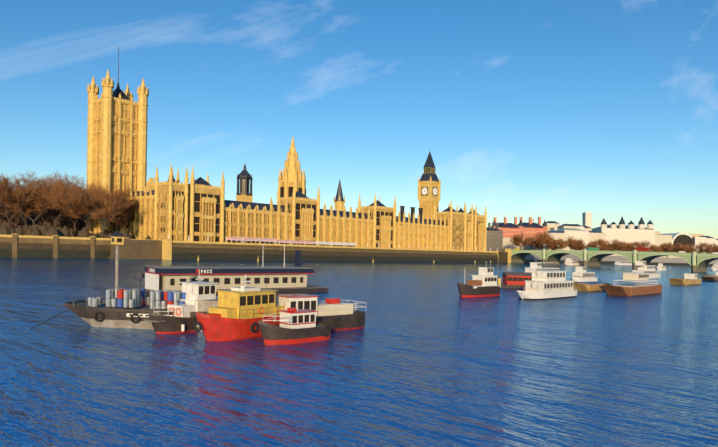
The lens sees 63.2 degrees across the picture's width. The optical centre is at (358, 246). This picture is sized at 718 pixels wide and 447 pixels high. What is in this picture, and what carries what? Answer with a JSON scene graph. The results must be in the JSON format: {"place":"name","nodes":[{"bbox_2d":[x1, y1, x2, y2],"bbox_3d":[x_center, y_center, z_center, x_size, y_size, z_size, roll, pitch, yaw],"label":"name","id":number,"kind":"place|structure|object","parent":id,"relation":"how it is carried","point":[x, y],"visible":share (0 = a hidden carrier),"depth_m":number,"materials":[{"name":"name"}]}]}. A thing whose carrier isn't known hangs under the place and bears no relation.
{"place":"outdoors","nodes":[
{"label":"outdoors","id":0,"kind":"place"},
{"bbox_2d":[0,234,497,262],"bbox_3d":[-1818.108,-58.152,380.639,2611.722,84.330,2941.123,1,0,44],"label":"wall","id":1,"kind":"structure","parent":0,"point":[168,248],"depth_m":309.80,"materials":[{"name":"stone"}]},
{"bbox_2d":[0,170,139,237],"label":"garden trees","id":2,"kind":"object","parent":1,"relation":"on","point":[60,197],"visible":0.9,"depth_m":301.40,"materials":[{"name":"brown plant"}]},
{"bbox_2d":[0,204,151,239],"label":"garden shrubs","id":3,"kind":"object","parent":1,"relation":"on","point":[19,227],"visible":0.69,"depth_m":296.91,"materials":[{"name":"plant"}]},
{"bbox_2d":[86,47,148,233],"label":"tower","id":4,"kind":"structure","parent":1,"relation":"on","point":[117,135],"depth_m":343.83,"materials":[{"name":"stone"}]},
{"bbox_2d":[116,166,486,250],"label":"palace","id":5,"kind":"structure","parent":1,"relation":"on","point":[200,209],"depth_m":354.30,"materials":[{"name":"stone"}]},
{"bbox_2d":[278,137,305,196],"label":"central tower","id":6,"kind":"structure","parent":5,"relation":"on","point":[290,174],"depth_m":465.97,"materials":[{"name":"stone"}]},
{"bbox_2d":[236,164,438,218],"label":"roof turrets","id":7,"kind":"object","parent":5,"relation":"on","point":[244,176],"depth_m":426.48,"materials":[{"name":"stone"}]},
{"bbox_2d":[418,152,440,218],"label":"clock tower","id":8,"kind":"structure","parent":1,"relation":"on","point":[429,186],"depth_m":555.15,"materials":[{"name":"stone"}]},
{"bbox_2d":[0,257,717,446],"bbox_3d":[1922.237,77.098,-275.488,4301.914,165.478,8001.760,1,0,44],"label":"river water","id":9,"kind":"structure","parent":0,"point":[427,355],"depth_m":46.12,"materials":[{"name":"blue liquid"}]},
{"bbox_2d":[111,230,124,287],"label":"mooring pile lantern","id":10,"kind":"object","parent":9,"relation":"in","point":[117,238],"visible":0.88,"depth_m":72.39,"materials":[{"name":"grey paint"}]},
{"bbox_2d":[31,270,217,331],"bbox_3d":[-23.206,5.994,64.930,22.810,6.737,8.442,1,0,-6],"label":"cargo barge","id":11,"kind":"object","parent":9,"relation":"on","point":[123,308],"visible":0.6,"depth_m":63.41,"materials":[{"name":"grey paint"}]},
{"bbox_2d":[144,269,218,333],"bbox_3d":[-17.930,6.019,64.483,4.321,7.159,12.502,1,0,33],"label":"tugboat","id":12,"kind":"object","parent":9,"relation":"on","point":[182,321],"visible":0.6,"depth_m":61.80,"materials":[{"name":"red paint"}]},
{"bbox_2d":[134,244,327,296],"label":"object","id":13,"kind":"object","parent":9,"relation":"on","point":[285,280],"visible":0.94,"depth_m":109.09,"materials":[{"name":"white paint"}]},
{"bbox_2d":[194,271,285,340],"bbox_3d":[-11.997,6.147,60.785,4.898,7.323,12.502,1,0,33],"label":"tugboat","id":14,"kind":"object","parent":9,"relation":"on","point":[236,313],"visible":0.77,"depth_m":58.54,"materials":[{"name":"paint"}]},
{"bbox_2d":[258,305,330,344],"bbox_3d":[-6.541,7.718,58.139,3.080,4.546,8.228,1,0,44],"label":"tugboat","id":15,"kind":"object","parent":9,"relation":"on","point":[297,326],"visible":0.9,"depth_m":57.39,"materials":[{"name":"paint"}]},
{"bbox_2d":[274,294,365,330],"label":"boat","id":16,"kind":"object","parent":9,"relation":"on","point":[336,313],"visible":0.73,"depth_m":66.46,"materials":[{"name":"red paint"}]},
{"bbox_2d":[457,266,500,296],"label":"tugboat","id":17,"kind":"object","parent":9,"relation":"on","point":[483,283],"visible":0.83,"depth_m":124.17,"materials":[{"name":"red paint"}]},
{"bbox_2d":[497,272,531,288],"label":"red pontoon hut","id":18,"kind":"object","parent":9,"relation":"on","point":[516,280],"visible":0.58,"depth_m":156.37,"materials":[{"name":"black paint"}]},
{"bbox_2d":[524,262,558,272],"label":"boat","id":19,"kind":"object","parent":9,"relation":"on","point":[535,266],"visible":0.27,"depth_m":232.50,"materials":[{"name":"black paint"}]},
{"bbox_2d":[516,270,576,299],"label":"white cruiser","id":20,"kind":"structure","parent":9,"relation":"on","point":[547,284],"depth_m":124.21,"materials":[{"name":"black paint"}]},
{"bbox_2d":[563,258,582,265],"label":"boat","id":21,"kind":"object","parent":9,"relation":"on","point":[569,262],"visible":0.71,"depth_m":481.71,"materials":[{"name":"paint"}]},
{"bbox_2d":[570,266,597,282],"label":"boat","id":22,"kind":"object","parent":9,"relation":"on","point":[580,274],"visible":0.88,"depth_m":201.90,"materials":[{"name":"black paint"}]},
{"bbox_2d":[573,282,610,290],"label":"barge","id":23,"kind":"object","parent":9,"relation":"on","point":[587,286],"visible":0.71,"depth_m":155.39,"materials":[{"name":"brown"}]},
{"bbox_2d":[495,244,717,271],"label":"bridge","id":24,"kind":"structure","parent":9,"relation":"in","point":[593,256],"depth_m":471.54,"materials":[{"name":"green metal"}]},
{"bbox_2d":[613,261,631,265],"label":"tour boat","id":25,"kind":"object","parent":9,"relation":"on","point":[622,263],"visible":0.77,"depth_m":584.87,"materials":[{"name":"white paint"}]},
{"bbox_2d":[603,272,662,295],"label":"boat","id":26,"kind":"object","parent":9,"relation":"on","point":[632,289],"visible":0.98,"depth_m":147.36,"materials":[{"name":"brown paint"}]},
{"bbox_2d":[632,258,659,278],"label":"white cruiser","id":27,"kind":"object","parent":9,"relation":"on","point":[644,268],"visible":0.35,"depth_m":257.45,"materials":[{"name":"paint"}]},
{"bbox_2d":[656,263,666,270],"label":"cruiser","id":28,"kind":"object","parent":9,"relation":"on","point":[660,267],"visible":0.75,"depth_m":427.22,"materials":[{"name":"white paint"}]},
{"bbox_2d":[669,273,701,284],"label":"boat","id":29,"kind":"object","parent":9,"relation":"on","point":[689,279],"visible":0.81,"depth_m":212.60,"materials":[{"name":"brown paint"}]},
{"bbox_2d":[701,272,717,280],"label":"dark barge","id":30,"kind":"object","parent":9,"relation":"on","point":[711,278],"visible":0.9,"depth_m":258.55,"materials":[{"name":"brown paint"}]},
{"bbox_2d":[0,0,717,238],"label":"sky","id":31,"kind":"structure","parent":0,"point":[559,111],"materials":[{"name":"blue"}]},
{"bbox_2d":[498,252,717,265],"bbox_3d":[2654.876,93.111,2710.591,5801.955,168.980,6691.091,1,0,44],"label":"bridge arch openings","id":32,"kind":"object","parent":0,"point":[502,257],"depth_m":667.64,"materials":[{"name":"stone"}]},
{"bbox_2d":[486,212,717,257],"bbox_3d":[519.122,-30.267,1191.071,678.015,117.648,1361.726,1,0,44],"label":"city buildings","id":33,"kind":"structure","parent":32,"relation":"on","point":[499,235],"depth_m":977.80,"materials":[{"name":"white stone"}]},
{"bbox_2d":[509,231,717,257],"bbox_3d":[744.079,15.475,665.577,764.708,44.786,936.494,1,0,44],"label":"trees","id":34,"kind":"object","parent":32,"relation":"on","point":[544,238],"visible":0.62,"depth_m":673.82,"materials":[{"name":"brown plant"}]}
]}

